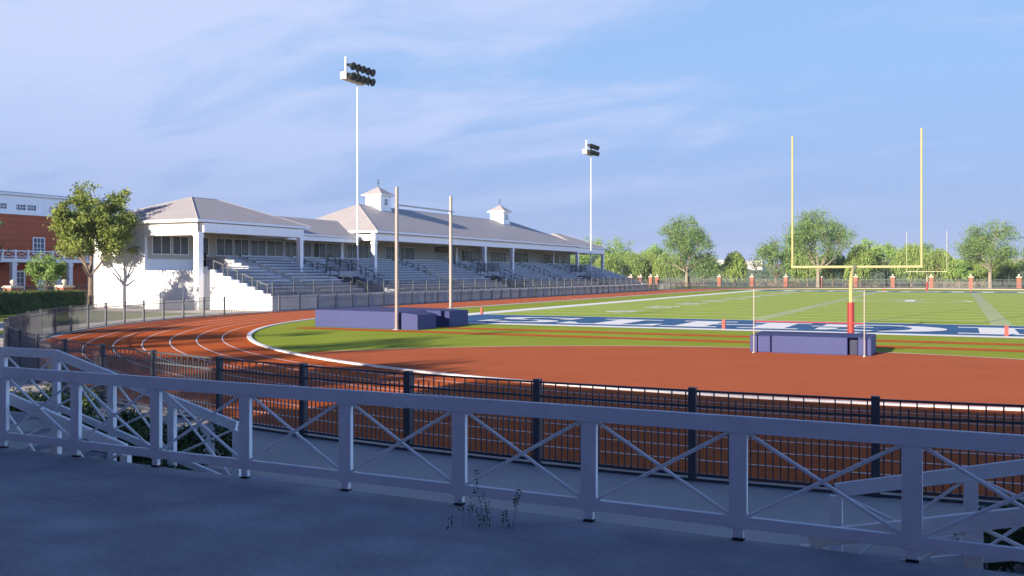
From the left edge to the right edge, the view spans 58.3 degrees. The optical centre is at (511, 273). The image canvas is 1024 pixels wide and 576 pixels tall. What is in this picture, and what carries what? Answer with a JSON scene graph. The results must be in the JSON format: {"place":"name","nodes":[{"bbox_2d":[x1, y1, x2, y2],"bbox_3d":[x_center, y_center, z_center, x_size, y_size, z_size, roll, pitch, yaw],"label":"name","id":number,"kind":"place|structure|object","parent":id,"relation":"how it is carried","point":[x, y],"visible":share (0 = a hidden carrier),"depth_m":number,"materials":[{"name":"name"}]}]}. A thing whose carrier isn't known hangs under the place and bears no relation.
{"place":"outdoors","nodes":[
{"label":"outdoors","id":0,"kind":"place"},
{"bbox_2d":[85,308,240,312],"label":"pavement","id":1,"kind":"structure","parent":0,"point":[176,311],"depth_m":68.48,"materials":[{"name":"concrete"}]},
{"bbox_2d":[0,411,1023,575],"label":"terrace","id":2,"kind":"structure","parent":0,"point":[64,515],"depth_m":6.79,"materials":[{"name":"concrete"}]},
{"bbox_2d":[447,470,521,529],"bbox_3d":[-0.199,1.724,6.968,0.558,0.506,0.289,0,0,5],"label":"weed","id":3,"kind":"object","parent":2,"relation":"on","point":[487,512],"visible":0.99,"depth_m":6.95,"materials":[{"name":"green plant"}]},
{"bbox_2d":[0,367,1023,562],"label":"terrace railing","id":4,"kind":"object","parent":2,"relation":"on","point":[911,538],"visible":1,"depth_m":7.25,"materials":[{"name":"wood"}]},
{"bbox_2d":[0,288,1023,568],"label":"concrete path","id":5,"kind":"structure","parent":0,"point":[668,492],"depth_m":11.71,"materials":[{"name":"concrete"}]},
{"bbox_2d":[0,257,1023,501],"bbox_3d":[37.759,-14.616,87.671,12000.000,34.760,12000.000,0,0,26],"label":"ground","id":6,"kind":"structure","parent":0,"point":[758,275],"depth_m":258.14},
{"bbox_2d":[1,279,23,290],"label":"brick pier","id":7,"kind":"structure","parent":6,"relation":"on","point":[12,286],"depth_m":69.87,"materials":[{"name":"stone"}]},
{"bbox_2d":[0,285,85,303],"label":"iron fence","id":8,"kind":"object","parent":6,"relation":"on","point":[44,287],"visible":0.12,"depth_m":72.89,"materials":[{"name":"black metal"}]},
{"bbox_2d":[0,289,86,313],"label":"hedge","id":9,"kind":"object","parent":6,"relation":"on","point":[16,301],"visible":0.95,"depth_m":64.86,"materials":[{"name":"green plant"}]},
{"bbox_2d":[24,250,69,289],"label":"tree","id":10,"kind":"object","parent":6,"relation":"on","point":[46,269],"visible":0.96,"depth_m":83.00,"materials":[{"name":"green plant"}]},
{"bbox_2d":[0,191,105,297],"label":"brick building","id":11,"kind":"structure","parent":6,"relation":"on","point":[26,234],"depth_m":97.96,"materials":[{"name":"brick"}]},
{"bbox_2d":[16,204,25,209],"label":"window","id":12,"kind":"structure","parent":11,"relation":"in","point":[18,206],"depth_m":97.23,"materials":[{"name":"glass"}]},
{"bbox_2d":[17,271,24,289],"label":"window","id":13,"kind":"structure","parent":11,"relation":"in","point":[20,274],"depth_m":97.34,"materials":[{"name":"white paint"}]},
{"bbox_2d":[27,205,35,210],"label":"window","id":14,"kind":"structure","parent":11,"relation":"in","point":[29,207],"depth_m":98.40,"materials":[{"name":"glass"}]},
{"bbox_2d":[32,237,44,253],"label":"window","id":15,"kind":"structure","parent":11,"relation":"in","point":[38,243],"depth_m":99.15,"materials":[{"name":"white paint"}]},
{"bbox_2d":[54,279,74,289],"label":"brick pier","id":16,"kind":"structure","parent":6,"relation":"on","point":[63,286],"depth_m":73.88,"materials":[{"name":"stone"}]},
{"bbox_2d":[44,180,144,309],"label":"tree","id":17,"kind":"object","parent":6,"relation":"on","point":[86,222],"visible":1,"depth_m":69.47,"materials":[{"name":"green plant"}]},
{"bbox_2d":[94,180,646,310],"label":"grandstand","id":18,"kind":"object","parent":6,"relation":"on","point":[195,247],"visible":0.94,"depth_m":84.42,"materials":[{"name":"paint"}]},
{"bbox_2d":[117,279,140,308],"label":"service door","id":19,"kind":"structure","parent":18,"relation":"in","point":[128,290],"depth_m":72.29,"materials":[{"name":"white paint"}]},
{"bbox_2d":[152,236,170,254],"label":"window","id":20,"kind":"structure","parent":18,"relation":"in","point":[161,245],"depth_m":73.07,"materials":[{"name":"glass"}]},
{"bbox_2d":[159,279,182,309],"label":"service door","id":21,"kind":"structure","parent":18,"relation":"in","point":[168,288],"depth_m":70.34,"materials":[{"name":"white paint"}]},
{"bbox_2d":[172,236,188,254],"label":"window","id":22,"kind":"structure","parent":18,"relation":"in","point":[180,244],"depth_m":74.86,"materials":[{"name":"glass"}]},
{"bbox_2d":[203,237,208,255],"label":"window","id":23,"kind":"structure","parent":18,"relation":"in","point":[205,239],"depth_m":77.50,"materials":[{"name":"glass"}]},
{"bbox_2d":[215,238,232,255],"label":"window","id":24,"kind":"structure","parent":18,"relation":"in","point":[223,246],"depth_m":79.28,"materials":[{"name":"glass"}]},
{"bbox_2d":[233,239,248,256],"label":"window","id":25,"kind":"structure","parent":18,"relation":"in","point":[240,246],"depth_m":81.19,"materials":[{"name":"glass"}]},
{"bbox_2d":[250,239,265,256],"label":"window","id":26,"kind":"structure","parent":18,"relation":"in","point":[257,247],"depth_m":83.15,"materials":[{"name":"glass"}]},
{"bbox_2d":[266,240,282,257],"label":"window","id":27,"kind":"structure","parent":18,"relation":"in","point":[273,248],"depth_m":85.20,"materials":[{"name":"glass"}]},
{"bbox_2d":[284,241,295,257],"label":"window","id":28,"kind":"structure","parent":18,"relation":"in","point":[289,246],"depth_m":87.12,"materials":[{"name":"glass"}]},
{"bbox_2d":[303,242,311,256],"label":"window","id":29,"kind":"structure","parent":18,"relation":"in","point":[307,246],"depth_m":89.53,"materials":[{"name":"glass"}]},
{"bbox_2d":[313,242,325,258],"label":"window","id":30,"kind":"structure","parent":18,"relation":"in","point":[319,249],"depth_m":91.16,"materials":[{"name":"glass"}]},
{"bbox_2d":[326,243,337,258],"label":"window","id":31,"kind":"structure","parent":18,"relation":"in","point":[331,248],"depth_m":92.96,"materials":[{"name":"glass"}]},
{"bbox_2d":[346,244,368,259],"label":"window","id":32,"kind":"structure","parent":18,"relation":"in","point":[351,249],"depth_m":96.83,"materials":[{"name":"glass"}]},
{"bbox_2d":[340,57,375,260],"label":"floodlight mast","id":33,"kind":"object","parent":18,"relation":"on","point":[357,78],"visible":0.98,"depth_m":85.31,"materials":[{"name":"metal"}]},
{"bbox_2d":[385,246,394,259],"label":"window","id":34,"kind":"structure","parent":18,"relation":"in","point":[389,250],"depth_m":102.57,"materials":[{"name":"glass"}]},
{"bbox_2d":[399,247,414,260],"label":"window","id":35,"kind":"structure","parent":18,"relation":"in","point":[408,253],"depth_m":105.83,"materials":[{"name":"glass"}]},
{"bbox_2d":[461,250,471,261],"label":"window","id":36,"kind":"structure","parent":18,"relation":"in","point":[466,255],"depth_m":118.52,"materials":[{"name":"glass"}]},
{"bbox_2d":[472,250,481,260],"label":"window","id":37,"kind":"structure","parent":18,"relation":"in","point":[476,254],"depth_m":121.01,"materials":[{"name":"glass"}]},
{"bbox_2d":[490,251,505,262],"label":"window","id":38,"kind":"structure","parent":18,"relation":"in","point":[495,256],"depth_m":126.54,"materials":[{"name":"glass"}]},
{"bbox_2d":[514,252,528,262],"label":"window","id":39,"kind":"structure","parent":18,"relation":"in","point":[520,257],"depth_m":133.49,"materials":[{"name":"glass"}]},
{"bbox_2d":[543,254,558,262],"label":"window","id":40,"kind":"structure","parent":18,"relation":"in","point":[546,257],"depth_m":142.65,"materials":[{"name":"glass"}]},
{"bbox_2d":[561,254,569,263],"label":"window","id":41,"kind":"structure","parent":18,"relation":"in","point":[564,258],"depth_m":148.44,"materials":[{"name":"glass"}]},
{"bbox_2d":[582,140,599,274],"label":"floodlight mast","id":42,"kind":"object","parent":18,"relation":"on","point":[590,152],"visible":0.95,"depth_m":139.68,"materials":[{"name":"metal"}]},
{"bbox_2d":[570,254,594,264],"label":"tree","id":43,"kind":"object","parent":6,"relation":"on","point":[584,258],"visible":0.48,"depth_m":250.90,"materials":[{"name":"green plant"}]},
{"bbox_2d":[584,236,609,266],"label":"tree","id":44,"kind":"object","parent":6,"relation":"on","point":[598,255],"visible":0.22,"depth_m":260.47,"materials":[{"name":"green plant"}]},
{"bbox_2d":[593,252,622,274],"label":"willow tree","id":45,"kind":"object","parent":6,"relation":"on","point":[611,261],"visible":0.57,"depth_m":224.01,"materials":[{"name":"green plant"}]},
{"bbox_2d":[597,235,636,274],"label":"tree","id":46,"kind":"object","parent":6,"relation":"on","point":[618,252],"visible":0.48,"depth_m":262.25,"materials":[{"name":"green plant"}]},
{"bbox_2d":[617,251,649,278],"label":"willow tree","id":47,"kind":"object","parent":6,"relation":"on","point":[630,267],"visible":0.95,"depth_m":228.62,"materials":[{"name":"green plant"}]},
{"bbox_2d":[633,253,663,284],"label":"willow tree","id":48,"kind":"object","parent":6,"relation":"on","point":[649,259],"visible":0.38,"depth_m":231.69,"materials":[{"name":"green plant"}]},
{"bbox_2d":[637,241,666,279],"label":"tree","id":49,"kind":"object","parent":6,"relation":"on","point":[653,250],"visible":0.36,"depth_m":258.02,"materials":[{"name":"green plant"}]},
{"bbox_2d":[651,251,688,284],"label":"willow tree","id":50,"kind":"object","parent":6,"relation":"on","point":[661,267],"visible":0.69,"depth_m":225.35,"materials":[{"name":"green plant"}]},
{"bbox_2d":[657,212,716,286],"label":"tree","id":51,"kind":"object","parent":6,"relation":"on","point":[685,245],"visible":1,"depth_m":195.44,"materials":[{"name":"green plant"}]},
{"bbox_2d":[688,252,721,283],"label":"tree","id":52,"kind":"object","parent":6,"relation":"on","point":[714,267],"visible":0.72,"depth_m":223.53,"materials":[{"name":"green plant"}]},
{"bbox_2d":[720,251,747,285],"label":"willow tree","id":53,"kind":"object","parent":6,"relation":"on","point":[734,265],"visible":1,"depth_m":201.35,"materials":[{"name":"green plant"}]},
{"bbox_2d":[750,260,764,269],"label":"distant building","id":54,"kind":"structure","parent":6,"relation":"on","point":[761,268],"depth_m":572.73,"materials":[{"name":"grey glass"}]},
{"bbox_2d":[746,236,802,285],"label":"tree","id":55,"kind":"object","parent":6,"relation":"on","point":[772,251],"visible":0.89,"depth_m":210.75,"materials":[{"name":"green plant"}]},
{"bbox_2d":[777,244,817,283],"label":"tree","id":56,"kind":"object","parent":6,"relation":"on","point":[795,278],"visible":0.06,"depth_m":215.71,"materials":[{"name":"green plant"}]},
{"bbox_2d":[786,250,830,285],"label":"willow tree","id":57,"kind":"object","parent":6,"relation":"on","point":[801,272],"visible":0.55,"depth_m":206.09,"materials":[{"name":"green plant"}]},
{"bbox_2d":[779,205,861,286],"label":"tree","id":58,"kind":"object","parent":6,"relation":"on","point":[801,237],"visible":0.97,"depth_m":184.65,"materials":[{"name":"green plant"}]},
{"bbox_2d":[664,279,984,287],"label":"hedge","id":59,"kind":"object","parent":6,"relation":"on","point":[794,284],"visible":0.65,"depth_m":191.25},
{"bbox_2d":[813,251,848,285],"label":"willow tree","id":60,"kind":"object","parent":6,"relation":"on","point":[838,261],"visible":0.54,"depth_m":206.28,"materials":[{"name":"green plant"}]},
{"bbox_2d":[665,278,1007,287],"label":"boundary fence","id":61,"kind":"object","parent":6,"relation":"on","point":[800,279],"visible":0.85,"depth_m":181.34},
{"bbox_2d":[842,244,878,286],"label":"willow tree","id":62,"kind":"object","parent":6,"relation":"on","point":[861,257],"visible":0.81,"depth_m":186.82,"materials":[{"name":"green plant"}]},
{"bbox_2d":[845,237,884,283],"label":"tree","id":63,"kind":"object","parent":6,"relation":"on","point":[868,245],"visible":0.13,"depth_m":211.75,"materials":[{"name":"green plant"}]},
{"bbox_2d":[865,240,901,285],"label":"tree","id":64,"kind":"object","parent":6,"relation":"on","point":[889,253],"visible":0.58,"depth_m":204.09,"materials":[{"name":"green plant"}]},
{"bbox_2d":[887,243,934,285],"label":"willow tree","id":65,"kind":"object","parent":6,"relation":"on","point":[913,257],"visible":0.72,"depth_m":197.77,"materials":[{"name":"green plant"}]},
{"bbox_2d":[905,240,939,284],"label":"tree","id":66,"kind":"object","parent":6,"relation":"on","point":[929,247],"visible":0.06,"depth_m":213.83,"materials":[{"name":"green plant"}]},
{"bbox_2d":[910,247,956,286],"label":"willow tree","id":67,"kind":"object","parent":6,"relation":"on","point":[942,260],"visible":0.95,"depth_m":194.39,"materials":[{"name":"green plant"}]},
{"bbox_2d":[945,258,974,285],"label":"tree","id":68,"kind":"object","parent":6,"relation":"on","point":[962,270],"visible":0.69,"depth_m":192.51,"materials":[{"name":"green plant"}]},
{"bbox_2d":[968,274,973,287],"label":"brick pier","id":69,"kind":"structure","parent":6,"relation":"on","point":[970,277],"depth_m":174.45,"materials":[{"name":"brick"}]},
{"bbox_2d":[963,258,992,286],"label":"tree","id":70,"kind":"object","parent":6,"relation":"on","point":[982,275],"visible":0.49,"depth_m":195.92,"materials":[{"name":"green plant"}]},
{"bbox_2d":[947,215,1023,287],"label":"tree","id":71,"kind":"object","parent":6,"relation":"on","point":[977,246],"visible":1,"depth_m":170.95,"materials":[{"name":"green plant"}]},
{"bbox_2d":[986,258,1021,286],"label":"willow tree","id":72,"kind":"object","parent":6,"relation":"on","point":[999,272],"visible":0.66,"depth_m":194.13,"materials":[{"name":"green plant"}]},
{"bbox_2d":[1015,246,1023,278],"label":"tree","id":73,"kind":"object","parent":6,"relation":"on","point":[1019,266],"visible":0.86,"depth_m":196.03,"materials":[{"name":"green plant"}]},
{"bbox_2d":[0,0,1023,263],"label":"sky","id":74,"kind":"structure","parent":0,"point":[695,107],"materials":[{"name":"blue"}]},
{"bbox_2d":[44,288,1023,499],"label":"running track","id":75,"kind":"structure","parent":0,"point":[186,342],"depth_m":18.46,"materials":[{"name":"rubber"}]},
{"bbox_2d":[3,283,1023,506],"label":"track fence","id":76,"kind":"object","parent":75,"relation":"on","point":[28,330],"visible":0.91,"depth_m":14.50,"materials":[{"name":"metal"}]},
{"bbox_2d":[48,288,1023,483],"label":"lane lines","id":77,"kind":"object","parent":75,"relation":"on","point":[522,388],"visible":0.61,"depth_m":18.42,"materials":[{"name":"paint"}]},
{"bbox_2d":[247,288,1023,410],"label":"track kerb","id":78,"kind":"structure","parent":75,"relation":"on","point":[249,336],"depth_m":21.64,"materials":[{"name":"paint"}]},
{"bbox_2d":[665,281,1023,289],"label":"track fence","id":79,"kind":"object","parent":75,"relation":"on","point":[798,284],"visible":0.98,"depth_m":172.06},
{"bbox_2d":[160,459,1023,574],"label":"concrete walk","id":80,"kind":"structure","parent":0,"point":[1019,570],"depth_m":9.03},
{"bbox_2d":[8,428,106,459],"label":"steps","id":81,"kind":"structure","parent":80,"relation":"on","point":[47,448],"depth_m":11.98,"materials":[{"name":"concrete"}]},
{"bbox_2d":[8,392,131,462],"bbox_3d":[-5.506,2.022,10.361,3.320,1.957,0.066,0,0,26],"label":"stair railing","id":82,"kind":"object","parent":81,"relation":"on","point":[26,406],"visible":0.39,"depth_m":10.10,"materials":[{"name":"wood"}]},
{"bbox_2d":[9,381,106,420],"bbox_3d":[-8.808,2.255,15.421,4.752,0.979,2.339,0,0,26],"label":"bush","id":83,"kind":"object","parent":80,"relation":"on","point":[88,410],"visible":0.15,"depth_m":15.12,"materials":[{"name":"green plant"}]},
{"bbox_2d":[0,347,240,475],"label":"stair railing","id":84,"kind":"object","parent":80,"relation":"on","point":[58,358],"visible":0.65,"depth_m":12.04,"materials":[{"name":"wood"}]},
{"bbox_2d":[82,408,238,470],"bbox_3d":[-5.137,2.350,12.853,3.144,0.810,1.422,0,0,26],"label":"bush","id":85,"kind":"object","parent":80,"relation":"on","point":[184,442],"visible":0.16,"depth_m":12.59,"materials":[{"name":"green plant"}]},
{"bbox_2d":[132,459,194,470],"bbox_3d":[-4.507,2.558,11.002,1.562,0.397,1.582,0,0,26],"label":"bush","id":86,"kind":"object","parent":80,"relation":"on","point":[149,462],"visible":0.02,"depth_m":11.60,"materials":[{"name":"green plant"}]},
{"bbox_2d":[829,459,1023,566],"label":"stair railing","id":87,"kind":"object","parent":80,"relation":"on","point":[983,472],"visible":0.55,"depth_m":7.74,"materials":[{"name":"wood"}]},
{"bbox_2d":[954,500,1023,572],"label":"bush","id":88,"kind":"object","parent":80,"relation":"on","point":[1017,536],"visible":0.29,"depth_m":8.04,"materials":[{"name":"green plant"}]},
{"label":"steps","id":89,"kind":"structure","parent":80,"relation":"on","visible":0},
{"bbox_2d":[800,507,1023,568],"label":"stair railing","id":90,"kind":"object","parent":89,"relation":"on","point":[972,529],"visible":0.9,"depth_m":6.18,"materials":[{"name":"wood"}]},
{"bbox_2d":[252,289,1023,359],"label":"infield grass","id":91,"kind":"structure","parent":0,"point":[291,336],"depth_m":38.68,"materials":[{"name":"plant"}]},
{"bbox_2d":[315,306,467,329],"bbox_3d":[-6.217,2.284,48.037,6.150,0.900,5.100,0,0,26],"label":"vault landing mat","id":92,"kind":"object","parent":91,"relation":"on","point":[378,317],"visible":1,"depth_m":46.20,"materials":[{"name":"plastic"}]},
{"bbox_2d":[393,187,399,329],"bbox_3d":[-5.604,-0.741,44.661,0.260,6.950,0.400,0,0,26],"label":"upright standard","id":93,"kind":"object","parent":91,"relation":"on","point":[397,205],"visible":0.98,"depth_m":44.60,"materials":[{"name":"metal"}]},
{"bbox_2d":[399,204,453,211],"bbox_3d":[-4.419,-3.356,47.220,0.080,0.080,5.700,0,0,26],"label":"vault crossbar","id":94,"kind":"object","parent":93,"relation":"attached to","point":[425,208],"visible":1,"depth_m":47.08,"materials":[{"name":"grey metal"}]},
{"bbox_2d":[449,196,451,308],"bbox_3d":[-3.323,-0.741,49.823,0.260,6.950,0.400,0,0,26],"label":"upright standard","id":95,"kind":"object","parent":91,"relation":"on","point":[450,253],"visible":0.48,"depth_m":49.77,"materials":[{"name":"metal"}]},
{"bbox_2d":[299,327,1023,351],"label":"jump runways","id":96,"kind":"object","parent":91,"relation":"on","point":[948,348],"visible":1,"depth_m":39.79,"materials":[{"name":"rubber"}]},
{"bbox_2d":[791,128,922,332],"bbox_3d":[15.508,-1.916,41.787,5.736,9.300,2.112,0,0,26],"label":"goal post","id":97,"kind":"object","parent":91,"relation":"on","point":[850,314],"visible":0.92,"depth_m":41.45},
{"bbox_2d":[906,231,946,290],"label":"goal post","id":98,"kind":"object","parent":91,"relation":"on","point":[919,271],"visible":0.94,"depth_m":142.62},
{"bbox_2d":[299,346,1023,407],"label":"curve apron","id":99,"kind":"object","parent":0,"point":[909,376],"visible":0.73,"depth_m":26.13,"materials":[{"name":"rubber"}]},
{"bbox_2d":[343,346,1010,358],"bbox_3d":[9.511,2.722,28.484,31.882,0.001,9.282,0,0,26],"label":"apron line","id":100,"kind":"object","parent":99,"relation":"on","point":[691,346],"visible":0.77,"depth_m":33.41,"materials":[{"name":"paint"}]},
{"bbox_2d":[752,289,754,352],"bbox_3d":[8.372,1.634,31.793,0.068,2.200,0.400,0,0,26],"label":"upright standard","id":101,"kind":"object","parent":99,"relation":"on","point":[753,321],"visible":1,"depth_m":31.78,"materials":[{"name":"metal"}]},
{"bbox_2d":[754,321,863,323],"bbox_3d":[10.004,1.644,31.057,3.580,0.036,0.036,0,0,26],"label":"jump bar","id":102,"kind":"object","parent":101,"relation":"attached to","point":[809,322],"visible":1,"depth_m":31.01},
{"bbox_2d":[750,331,875,355],"bbox_3d":[10.511,2.417,32.090,3.970,0.635,2.000,0,0,26],"label":"jump mat","id":103,"kind":"object","parent":99,"relation":"on","point":[824,343],"visible":0.98,"depth_m":31.29,"materials":[{"name":"fabric"}]},
{"bbox_2d":[863,290,864,356],"bbox_3d":[11.593,1.634,30.231,0.068,2.200,0.400,0,0,26],"label":"upright standard","id":104,"kind":"object","parent":99,"relation":"on","point":[864,323],"visible":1,"depth_m":30.21,"materials":[{"name":"metal"}]},
{"bbox_2d":[483,291,1023,336],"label":"football field","id":105,"kind":"structure","parent":0,"point":[774,304],"depth_m":71.83,"materials":[{"name":"plant"}]},
{"bbox_2d":[605,292,788,311],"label":"yard numbers","id":106,"kind":"object","parent":105,"relation":"on","point":[698,303],"visible":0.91,"depth_m":75.87,"materials":[{"name":"paint"}]},
{"bbox_2d":[468,290,1023,336],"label":"end zones","id":107,"kind":"object","parent":105,"relation":"on","point":[954,330],"visible":0.5,"depth_m":49.15,"materials":[{"name":"paint"}]},
{"bbox_2d":[479,317,1023,334],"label":"end zone lettering","id":108,"kind":"object","parent":107,"relation":"on","point":[987,330],"visible":1,"depth_m":48.09,"materials":[{"name":"paint"}]},
{"bbox_2d":[785,290,1023,292],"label":"end zone lettering","id":109,"kind":"object","parent":107,"relation":"on","point":[907,291],"visible":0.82,"depth_m":139.70,"materials":[{"name":"paint"}]},
{"bbox_2d":[468,290,1023,337],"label":"field border","id":110,"kind":"object","parent":105,"relation":"on","point":[490,312],"visible":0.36,"depth_m":48.24,"materials":[{"name":"paint"}]},
{"bbox_2d":[491,291,1023,325],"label":"yard lines","id":111,"kind":"object","parent":105,"relation":"on","point":[807,314],"visible":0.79,"depth_m":69.62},
{"bbox_2d":[610,292,1009,324],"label":"hash marks","id":112,"kind":"object","parent":105,"relation":"on","point":[878,292],"visible":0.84,"depth_m":67.73},
{"bbox_2d":[853,299,973,302],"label":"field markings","id":113,"kind":"object","parent":105,"relation":"on","point":[919,299],"visible":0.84,"depth_m":89.48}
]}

